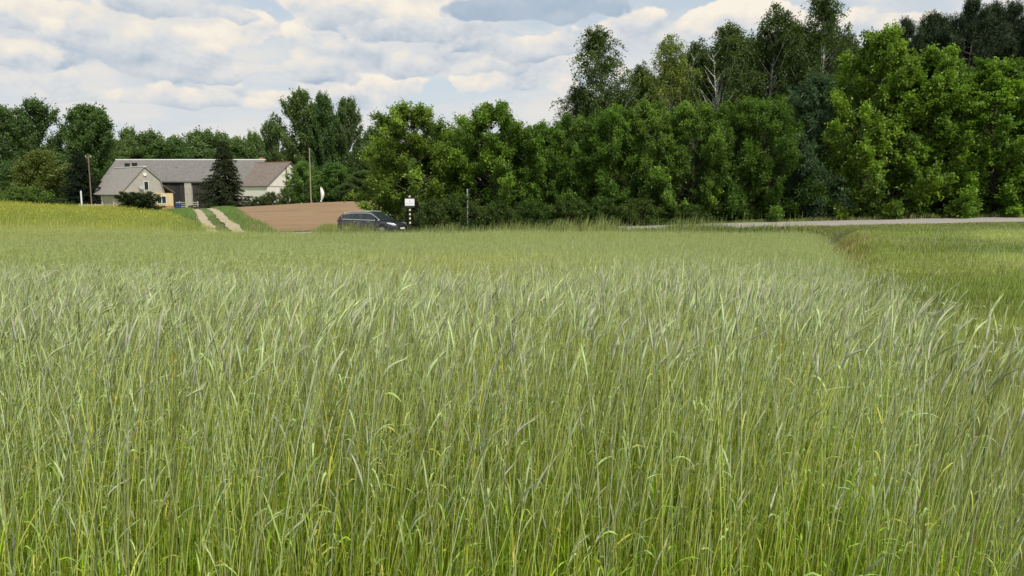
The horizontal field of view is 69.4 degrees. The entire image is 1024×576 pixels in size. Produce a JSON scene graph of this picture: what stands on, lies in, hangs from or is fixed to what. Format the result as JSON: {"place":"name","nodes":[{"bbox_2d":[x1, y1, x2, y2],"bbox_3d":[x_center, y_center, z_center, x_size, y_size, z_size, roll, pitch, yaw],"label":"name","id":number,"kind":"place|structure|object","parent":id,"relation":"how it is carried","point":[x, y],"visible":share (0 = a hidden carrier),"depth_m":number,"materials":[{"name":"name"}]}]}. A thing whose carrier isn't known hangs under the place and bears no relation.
{"place":"outdoors","nodes":[
{"label":"outdoors","id":0,"kind":"place"},
{"bbox_2d":[100,157,265,208],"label":"barn","id":1,"kind":"structure","parent":0,"point":[181,179],"depth_m":125.43,"materials":[{"name":"grey paint"}]},
{"bbox_2d":[162,182,184,207],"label":"door","id":2,"kind":"structure","parent":1,"relation":"in","point":[177,187],"depth_m":123.83,"materials":[{"name":"grey wood"}]},
{"bbox_2d":[191,182,213,208],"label":"door","id":3,"kind":"structure","parent":1,"relation":"in","point":[195,189],"depth_m":123.91,"materials":[{"name":"grey wood"}]},
{"bbox_2d":[180,209,225,215],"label":"lawn","id":4,"kind":"structure","parent":0,"point":[208,211],"depth_m":76.87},
{"bbox_2d":[5,147,71,203],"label":"round tree","id":5,"kind":"object","parent":4,"relation":"on","point":[42,173],"visible":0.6,"depth_m":118.69,"materials":[{"name":"green plant"}]},
{"bbox_2d":[0,185,76,206],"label":"leafy bush","id":6,"kind":"object","parent":4,"relation":"on","point":[27,194],"visible":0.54,"depth_m":90.58,"materials":[{"name":"green plant"}]},
{"bbox_2d":[48,153,100,204],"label":"spruce tree","id":7,"kind":"object","parent":4,"relation":"on","point":[79,181],"visible":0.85,"depth_m":115.90,"materials":[{"name":"green plant"}]},
{"bbox_2d":[111,191,165,210],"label":"clipped shrub","id":8,"kind":"object","parent":4,"relation":"on","point":[146,200],"visible":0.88,"depth_m":103.10,"materials":[{"name":"green plant"}]},
{"bbox_2d":[188,141,260,208],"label":"spruce tree","id":9,"kind":"object","parent":4,"relation":"on","point":[220,190],"visible":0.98,"depth_m":101.08,"materials":[{"name":"green plant"}]},
{"bbox_2d":[193,209,218,231],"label":"path","id":10,"kind":"structure","parent":0,"point":[202,217],"depth_m":66.64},
{"bbox_2d":[203,208,244,232],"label":"path","id":11,"kind":"structure","parent":0,"point":[221,217],"depth_m":63.09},
{"bbox_2d":[235,201,476,230],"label":"ploughed field","id":12,"kind":"structure","parent":0,"point":[300,217],"depth_m":73.40,"materials":[{"name":"soil"}]},
{"bbox_2d":[0,213,1023,575],"bbox_3d":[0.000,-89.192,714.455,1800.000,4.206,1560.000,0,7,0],"label":"ground","id":13,"kind":"structure","parent":0,"point":[840,237],"depth_m":4.37,"materials":[{"name":"plant"}]},
{"bbox_2d":[0,103,24,180],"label":"tall tree","id":14,"kind":"object","parent":13,"relation":"on","point":[4,122],"visible":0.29,"depth_m":147.07,"materials":[{"name":"green plant"}]},
{"bbox_2d":[0,157,28,191],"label":"round tree","id":15,"kind":"object","parent":13,"relation":"on","point":[5,169],"visible":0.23,"depth_m":123.87,"materials":[{"name":"green plant"}]},
{"bbox_2d":[0,93,69,193],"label":"tall tree","id":16,"kind":"object","parent":13,"relation":"on","point":[30,123],"visible":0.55,"depth_m":145.97,"materials":[{"name":"green plant"}]},
{"bbox_2d":[42,102,132,197],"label":"tall tree","id":17,"kind":"object","parent":13,"relation":"on","point":[88,131],"visible":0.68,"depth_m":146.94,"materials":[{"name":"green plant"}]},
{"bbox_2d":[0,199,216,230],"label":"rapeseed crop","id":18,"kind":"object","parent":13,"relation":"on","point":[12,212],"visible":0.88,"depth_m":60.68,"materials":[{"name":"yellow plant"}]},
{"bbox_2d":[108,144,146,165],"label":"distant tree","id":19,"kind":"object","parent":13,"relation":"on","point":[137,152],"visible":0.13,"depth_m":161.01,"materials":[{"name":"green plant"}]},
{"bbox_2d":[118,123,144,149],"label":"distant tree","id":20,"kind":"object","parent":13,"relation":"on","point":[129,136],"visible":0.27,"depth_m":178.09,"materials":[{"name":"green plant"}]},
{"bbox_2d":[92,163,174,208],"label":"farmhouse","id":21,"kind":"object","parent":13,"relation":"on","point":[134,177],"visible":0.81,"depth_m":114.86,"materials":[{"name":"white paint"}]},
{"bbox_2d":[136,125,166,147],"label":"distant tree","id":22,"kind":"object","parent":13,"relation":"on","point":[150,137],"visible":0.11,"depth_m":181.87,"materials":[{"name":"green plant"}]},
{"bbox_2d":[142,140,196,158],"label":"distant tree","id":23,"kind":"object","parent":13,"relation":"on","point":[163,150],"visible":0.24,"depth_m":161.26,"materials":[{"name":"green plant"}]},
{"bbox_2d":[164,134,192,150],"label":"distant tree","id":24,"kind":"object","parent":13,"relation":"on","point":[176,140],"visible":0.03,"depth_m":173.82,"materials":[{"name":"green plant"}]},
{"bbox_2d":[182,125,219,154],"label":"distant tree","id":25,"kind":"object","parent":13,"relation":"on","point":[204,140],"visible":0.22,"depth_m":178.04,"materials":[{"name":"green plant"}]},
{"bbox_2d":[185,149,216,158],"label":"distant tree","id":26,"kind":"object","parent":13,"relation":"on","point":[202,154],"visible":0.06,"depth_m":160.79,"materials":[{"name":"green plant"}]},
{"bbox_2d":[173,205,276,233],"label":"track grass","id":27,"kind":"structure","parent":13,"relation":"on","point":[230,211],"depth_m":64.47,"materials":[{"name":"plant"}]},
{"bbox_2d":[203,143,261,158],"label":"distant tree","id":28,"kind":"object","parent":13,"relation":"on","point":[239,151],"visible":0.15,"depth_m":160.54,"materials":[{"name":"green plant"}]},
{"bbox_2d":[215,134,255,150],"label":"distant tree","id":29,"kind":"object","parent":13,"relation":"on","point":[235,139],"visible":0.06,"depth_m":173.66,"materials":[{"name":"green plant"}]},
{"bbox_2d":[243,127,262,153],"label":"distant tree","id":30,"kind":"object","parent":13,"relation":"on","point":[252,138],"visible":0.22,"depth_m":177.65,"materials":[{"name":"green plant"}]},
{"bbox_2d":[227,161,303,203],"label":"barn wing","id":31,"kind":"structure","parent":13,"relation":"on","point":[261,178],"depth_m":122.56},
{"bbox_2d":[259,191,279,204],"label":"garden shrub","id":32,"kind":"object","parent":13,"relation":"on","point":[272,197],"visible":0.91,"depth_m":106.76,"materials":[{"name":"green plant"}]},
{"bbox_2d":[256,119,284,161],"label":"tall tree","id":33,"kind":"object","parent":13,"relation":"on","point":[268,142],"visible":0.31,"depth_m":138.67,"materials":[{"name":"green plant"}]},
{"bbox_2d":[276,186,299,204],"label":"garden shrub","id":34,"kind":"object","parent":13,"relation":"on","point":[293,199],"visible":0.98,"depth_m":104.67,"materials":[{"name":"green plant"}]},
{"bbox_2d":[268,86,334,166],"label":"tall tree","id":35,"kind":"object","parent":13,"relation":"on","point":[298,101],"visible":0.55,"depth_m":132.51,"materials":[{"name":"green plant"}]},
{"bbox_2d":[282,160,324,203],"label":"leafy tree","id":36,"kind":"object","parent":13,"relation":"on","point":[299,170],"visible":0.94,"depth_m":106.94,"materials":[{"name":"green plant"}]},
{"bbox_2d":[306,90,345,192],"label":"tall tree","id":37,"kind":"object","parent":13,"relation":"on","point":[325,116],"visible":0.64,"depth_m":131.59,"materials":[{"name":"green plant"}]},
{"bbox_2d":[315,159,352,201],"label":"leafy tree","id":38,"kind":"object","parent":13,"relation":"on","point":[333,174],"visible":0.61,"depth_m":109.59,"materials":[{"name":"green plant"}]},
{"bbox_2d":[331,182,368,201],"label":"leafy tree","id":39,"kind":"object","parent":13,"relation":"on","point":[343,190],"visible":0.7,"depth_m":104.25,"materials":[{"name":"green plant"}]},
{"bbox_2d":[329,94,371,183],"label":"tall tree","id":40,"kind":"object","parent":13,"relation":"on","point":[350,160],"visible":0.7,"depth_m":133.72,"materials":[{"name":"green plant"}]},
{"bbox_2d":[342,170,374,200],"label":"leafy tree","id":41,"kind":"object","parent":13,"relation":"on","point":[356,178],"visible":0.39,"depth_m":107.69,"materials":[{"name":"green plant"}]},
{"bbox_2d":[358,126,379,187],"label":"round tree","id":42,"kind":"object","parent":13,"relation":"on","point":[364,166],"visible":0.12,"depth_m":146.06,"materials":[{"name":"green plant"}]},
{"bbox_2d":[359,151,411,215],"bbox_3d":[-8.465,-7.623,52.602,3.669,4.968,4.547,-5,9,-32],"label":"hedge bush","id":43,"kind":"object","parent":13,"relation":"on","point":[398,183],"visible":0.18,"depth_m":51.89,"materials":[{"name":"green plant"}]},
{"bbox_2d":[341,97,481,228],"bbox_3d":[-6.154,-8.204,51.024,9.577,9.380,9.770,-7,10,-42],"label":"hedge tree","id":44,"kind":"object","parent":13,"relation":"on","point":[393,130],"visible":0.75,"depth_m":49.07,"materials":[{"name":"green plant"}]},
{"bbox_2d":[390,133,446,221],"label":"hedge tree","id":45,"kind":"object","parent":13,"relation":"on","point":[422,172],"visible":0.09,"depth_m":53.04,"materials":[{"name":"green plant"}]},
{"bbox_2d":[5,223,851,243],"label":"verge grass","id":46,"kind":"structure","parent":13,"relation":"on","point":[766,226],"depth_m":39.15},
{"bbox_2d":[414,195,462,232],"bbox_3d":[-4.625,-4.550,47.261,3.217,2.744,3.987,-1,7,-10],"label":"hedge shrub","id":47,"kind":"object","parent":13,"relation":"on","point":[433,205],"visible":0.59,"depth_m":46.52,"materials":[{"name":"green plant"}]},
{"bbox_2d":[406,132,480,210],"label":"hedge tree","id":48,"kind":"object","parent":13,"relation":"on","point":[428,157],"visible":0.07,"depth_m":53.19,"materials":[{"name":"green plant"}]},
{"bbox_2d":[428,190,489,231],"bbox_3d":[-3.235,-4.690,46.949,4.922,3.060,3.971,3,8,24],"label":"hedge shrub","id":49,"kind":"object","parent":13,"relation":"on","point":[461,208],"visible":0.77,"depth_m":46.46,"materials":[{"name":"green plant"}]},
{"bbox_2d":[434,131,498,214],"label":"hedge tree","id":50,"kind":"object","parent":13,"relation":"on","point":[482,187],"visible":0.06,"depth_m":52.74,"materials":[{"name":"green plant"}]},
{"bbox_2d":[433,99,548,225],"bbox_3d":[-1.413,-8.050,50.079,8.099,9.161,8.784,5,9,33],"label":"hedge tree","id":51,"kind":"object","parent":13,"relation":"on","point":[478,126],"visible":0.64,"depth_m":48.55,"materials":[{"name":"green plant"}]},
{"bbox_2d":[465,200,520,230],"bbox_3d":[-1.050,-4.403,46.424,3.868,2.240,3.121,4,8,31],"label":"hedge shrub","id":52,"kind":"object","parent":13,"relation":"on","point":[492,216],"visible":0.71,"depth_m":45.66,"materials":[{"name":"green plant"}]},
{"bbox_2d":[0,213,1023,575],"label":"rye crop","id":53,"kind":"object","parent":13,"relation":"on","point":[734,351],"visible":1,"depth_m":2.75,"materials":[{"name":"plant"}]},
{"bbox_2d":[500,199,563,229],"bbox_3d":[1.445,-4.445,46.108,4.817,2.197,3.887,1,7,6],"label":"hedge shrub","id":54,"kind":"object","parent":13,"relation":"on","point":[535,212],"visible":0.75,"depth_m":45.64,"materials":[{"name":"green plant"}]},
{"bbox_2d":[491,118,579,225],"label":"hedge tree","id":55,"kind":"object","parent":13,"relation":"on","point":[541,131],"visible":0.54,"depth_m":48.52,"materials":[{"name":"green plant"}]},
{"bbox_2d":[522,110,611,220],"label":"hedge tree","id":56,"kind":"object","parent":13,"relation":"on","point":[568,127],"visible":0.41,"depth_m":48.99,"materials":[{"name":"green plant"}]},
{"bbox_2d":[542,198,594,227],"bbox_3d":[3.394,-4.583,46.377,4.554,2.226,3.675,-6,9,-39],"label":"hedge shrub","id":57,"kind":"object","parent":13,"relation":"on","point":[566,211],"visible":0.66,"depth_m":45.85,"materials":[{"name":"green plant"}]},
{"bbox_2d":[310,214,835,237],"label":"tall grass","id":58,"kind":"structure","parent":13,"relation":"on","point":[685,228],"depth_m":40.21,"materials":[{"name":"plant"}]},
{"bbox_2d":[552,80,594,123],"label":"birch tree","id":59,"kind":"object","parent":13,"relation":"on","point":[573,96],"visible":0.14,"depth_m":60.51,"materials":[{"name":"green plant"}]},
{"bbox_2d":[548,22,652,172],"bbox_3d":[7.348,-12.947,58.542,9.378,15.643,9.640,7,10,43],"label":"birch tree","id":60,"kind":"object","parent":13,"relation":"on","point":[595,44],"visible":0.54,"depth_m":58.18,"materials":[{"name":"green plant"}]},
{"bbox_2d":[581,196,626,225],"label":"hedge shrub","id":61,"kind":"object","parent":13,"relation":"on","point":[607,208],"visible":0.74,"depth_m":45.65,"materials":[{"name":"green plant"}]},
{"bbox_2d":[556,100,664,221],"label":"hedge tree","id":62,"kind":"object","parent":13,"relation":"on","point":[617,121],"visible":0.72,"depth_m":47.18,"materials":[{"name":"green plant"}]},
{"bbox_2d":[618,59,655,108],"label":"birch tree","id":63,"kind":"object","parent":13,"relation":"on","point":[638,70],"visible":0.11,"depth_m":61.54,"materials":[{"name":"green plant"}]},
{"bbox_2d":[613,196,670,225],"bbox_3d":[8.088,-4.561,45.212,4.021,2.066,3.245,-1,7,-4],"label":"hedge shrub","id":64,"kind":"object","parent":13,"relation":"on","point":[644,207],"visible":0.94,"depth_m":44.88,"materials":[{"name":"green plant"}]},
{"bbox_2d":[592,97,701,219],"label":"hedge tree","id":65,"kind":"object","parent":13,"relation":"on","point":[655,116],"visible":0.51,"depth_m":47.53,"materials":[{"name":"green plant"}]},
{"bbox_2d":[633,34,703,113],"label":"birch tree","id":66,"kind":"object","parent":13,"relation":"on","point":[668,48],"visible":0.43,"depth_m":58.22,"materials":[{"name":"green plant"}]},
{"bbox_2d":[656,203,714,224],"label":"hedge shrub","id":67,"kind":"object","parent":13,"relation":"on","point":[690,209],"visible":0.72,"depth_m":44.68,"materials":[{"name":"green plant"}]},
{"bbox_2d":[661,36,719,107],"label":"birch tree","id":68,"kind":"object","parent":13,"relation":"on","point":[697,49],"visible":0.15,"depth_m":60.74,"materials":[{"name":"green plant"}]},
{"bbox_2d":[635,96,746,221],"bbox_3d":[11.933,-7.880,47.392,7.561,8.698,6.467,-1,7,-9],"label":"hedge tree","id":69,"kind":"object","parent":13,"relation":"on","point":[688,121],"visible":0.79,"depth_m":45.99,"materials":[{"name":"green plant"}]},
{"bbox_2d":[693,46,739,164],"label":"birch tree","id":70,"kind":"object","parent":13,"relation":"on","point":[716,85],"visible":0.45,"depth_m":57.18,"materials":[{"name":"green plant"}]},
{"bbox_2d":[671,19,765,110],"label":"birch tree","id":71,"kind":"object","parent":13,"relation":"on","point":[730,38],"visible":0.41,"depth_m":57.72,"materials":[{"name":"green plant"}]},
{"bbox_2d":[695,200,741,221],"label":"hedge shrub","id":72,"kind":"object","parent":13,"relation":"on","point":[728,213],"visible":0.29,"depth_m":46.47,"materials":[{"name":"green plant"}]},
{"bbox_2d":[684,94,779,221],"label":"hedge tree","id":73,"kind":"object","parent":13,"relation":"on","point":[726,114],"visible":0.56,"depth_m":46.02,"materials":[{"name":"green plant"}]},
{"bbox_2d":[720,36,765,104],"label":"birch tree","id":74,"kind":"object","parent":13,"relation":"on","point":[747,67],"visible":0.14,"depth_m":58.91,"materials":[{"name":"green plant"}]},
{"bbox_2d":[703,95,829,221],"bbox_3d":[16.204,-7.751,46.006,7.130,8.506,6.989,-6,9,-37],"label":"hedge tree","id":75,"kind":"object","parent":13,"relation":"on","point":[765,112],"visible":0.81,"depth_m":45.13,"materials":[{"name":"green plant"}]},
{"bbox_2d":[736,1,814,143],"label":"birch tree","id":76,"kind":"object","parent":13,"relation":"on","point":[778,22],"visible":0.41,"depth_m":58.37,"materials":[{"name":"green plant"}]},
{"bbox_2d":[734,92,820,197],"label":"hedge tree","id":77,"kind":"object","parent":13,"relation":"on","point":[780,98],"depth_m":54.22,"materials":[{"name":"green plant"}]},
{"bbox_2d":[762,193,811,220],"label":"hedge shrub","id":78,"kind":"object","parent":13,"relation":"on","point":[792,216],"visible":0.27,"depth_m":45.96,"materials":[{"name":"green plant"}]},
{"bbox_2d":[773,19,825,101],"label":"birch tree","id":79,"kind":"object","parent":13,"relation":"on","point":[794,54],"visible":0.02,"depth_m":61.30,"materials":[{"name":"green plant"}]},
{"bbox_2d":[750,70,863,220],"bbox_3d":[18.696,-8.600,46.944,7.231,10.239,7.950,2,7,13],"label":"willow tree","id":80,"kind":"object","parent":13,"relation":"on","point":[814,95],"visible":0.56,"depth_m":45.77,"materials":[{"name":"green plant"}]},
{"bbox_2d":[779,0,861,177],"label":"birch tree","id":81,"kind":"object","parent":13,"relation":"on","point":[823,11],"visible":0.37,"depth_m":56.50,"materials":[{"name":"green plant"}]},
{"bbox_2d":[803,57,881,209],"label":"tree","id":82,"kind":"object","parent":13,"relation":"on","point":[849,79],"visible":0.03,"depth_m":54.10,"materials":[{"name":"green plant"}]},
{"bbox_2d":[831,26,861,64],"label":"birch tree","id":83,"kind":"object","parent":13,"relation":"on","point":[853,40],"visible":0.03,"depth_m":59.29,"materials":[{"name":"green plant"}]},
{"bbox_2d":[833,199,888,219],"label":"hedge shrub","id":84,"kind":"object","parent":13,"relation":"on","point":[865,206],"visible":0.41,"depth_m":44.58,"materials":[{"name":"green plant"}]},
{"bbox_2d":[811,19,953,219],"bbox_3d":[22.642,-9.834,45.858,9.250,12.812,9.744,5,9,32],"label":"leafy tree","id":85,"kind":"object","parent":13,"relation":"on","point":[882,52],"visible":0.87,"depth_m":44.15,"materials":[{"name":"green plant"}]},
{"bbox_2d":[788,221,1023,238],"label":"verge grass","id":86,"kind":"structure","parent":13,"relation":"on","point":[897,224],"depth_m":36.97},
{"bbox_2d":[885,14,927,76],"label":"pine tree","id":87,"kind":"object","parent":13,"relation":"on","point":[910,29],"visible":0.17,"depth_m":59.55,"materials":[{"name":"green plant"}]},
{"bbox_2d":[875,194,938,218],"bbox_3d":[23.864,-4.771,44.534,4.392,1.845,3.544,0,7,-3],"label":"hedge shrub","id":88,"kind":"object","parent":13,"relation":"on","point":[897,198],"visible":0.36,"depth_m":44.00,"materials":[{"name":"green plant"}]},
{"bbox_2d":[819,222,1023,575],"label":"meadow grass","id":89,"kind":"structure","parent":13,"relation":"on","point":[992,242],"depth_m":13.02,"materials":[{"name":"plant"}]},
{"bbox_2d":[908,21,952,51],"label":"pine tree","id":90,"kind":"object","parent":13,"relation":"on","point":[927,25],"visible":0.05,"depth_m":60.55,"materials":[{"name":"green plant"}]},
{"bbox_2d":[908,9,961,53],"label":"pine tree","id":91,"kind":"object","parent":13,"relation":"on","point":[934,17],"visible":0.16,"depth_m":60.74,"materials":[{"name":"green plant"}]},
{"bbox_2d":[858,41,1012,217],"bbox_3d":[25.547,-9.280,45.730,8.256,11.060,8.491,-4,8,-31],"label":"leafy tree","id":92,"kind":"object","parent":13,"relation":"on","point":[946,64],"visible":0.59,"depth_m":43.46,"materials":[{"name":"green plant"}]},
{"bbox_2d":[924,193,989,216],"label":"hedge shrub","id":93,"kind":"object","parent":13,"relation":"on","point":[941,209],"visible":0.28,"depth_m":44.47,"materials":[{"name":"green plant"}]},
{"bbox_2d":[893,54,1023,218],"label":"leafy tree","id":94,"kind":"object","parent":13,"relation":"on","point":[999,83],"visible":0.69,"depth_m":42.52,"materials":[{"name":"green plant"}]},
{"bbox_2d":[938,301,985,443],"bbox_3d":[3.065,0.611,5.125,0.308,1.034,0.292,0,7,-4],"label":"cow parsley","id":95,"kind":"object","parent":13,"relation":"on","point":[954,325],"visible":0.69,"depth_m":5.11,"materials":[{"name":"green plant"}]},
{"bbox_2d":[923,63,1007,194],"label":"hedge tree","id":96,"kind":"object","parent":13,"relation":"on","point":[971,70],"visible":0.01,"depth_m":54.06,"materials":[{"name":"green plant"}]},
{"bbox_2d":[954,8,990,67],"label":"pine tree","id":97,"kind":"object","parent":13,"relation":"on","point":[963,15],"visible":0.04,"depth_m":62.22,"materials":[{"name":"green plant"}]},
{"bbox_2d":[933,0,1014,71],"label":"pine tree","id":98,"kind":"object","parent":13,"relation":"on","point":[971,7],"visible":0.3,"depth_m":58.44,"materials":[{"name":"green plant"}]},
{"bbox_2d":[958,324,1002,458],"bbox_3d":[2.927,0.685,4.661,0.280,0.942,0.265,-5,9,-34],"label":"cow parsley","id":99,"kind":"object","parent":13,"relation":"on","point":[999,326],"visible":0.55,"depth_m":4.66,"materials":[{"name":"green plant"}]},
{"bbox_2d":[961,0,1023,70],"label":"pine tree","id":100,"kind":"object","parent":13,"relation":"on","point":[996,8],"visible":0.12,"depth_m":59.15,"materials":[{"name":"green plant"}]},
{"bbox_2d":[975,192,1010,216],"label":"hedge shrub","id":101,"kind":"object","parent":13,"relation":"on","point":[989,199],"visible":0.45,"depth_m":43.46,"materials":[{"name":"green plant"}]},
{"bbox_2d":[970,327,1023,483],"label":"cow parsley","id":102,"kind":"object","parent":13,"relation":"on","point":[992,398],"visible":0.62,"depth_m":4.29,"materials":[{"name":"green plant"}]},
{"bbox_2d":[984,0,1023,96],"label":"pine tree","id":103,"kind":"object","parent":13,"relation":"on","point":[1015,11],"visible":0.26,"depth_m":58.90,"materials":[{"name":"green plant"}]},
{"bbox_2d":[986,81,1023,205],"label":"leafy tree","id":104,"kind":"object","parent":13,"relation":"on","point":[1011,148],"visible":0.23,"depth_m":42.38,"materials":[{"name":"green plant"}]},
{"bbox_2d":[0,0,1023,179],"label":"sky","id":105,"kind":"structure","parent":0,"point":[172,67],"materials":[{"name":"white"}]},
{"bbox_2d":[117,217,1023,234],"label":"road","id":106,"kind":"structure","parent":0,"point":[929,220],"depth_m":40.96,"materials":[{"name":"asphalt"}]},
{"bbox_2d":[337,211,406,233],"bbox_3d":[-8.943,-4.159,47.450,4.559,1.571,2.048,3,8,25],"label":"parked car","id":107,"kind":"object","parent":106,"relation":"on","point":[380,219],"visible":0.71,"depth_m":46.83,"materials":[{"name":"grey paint"}]},
{"bbox_2d":[312,212,1023,231],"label":"verge grass","id":108,"kind":"structure","parent":0,"point":[854,218],"depth_m":44.10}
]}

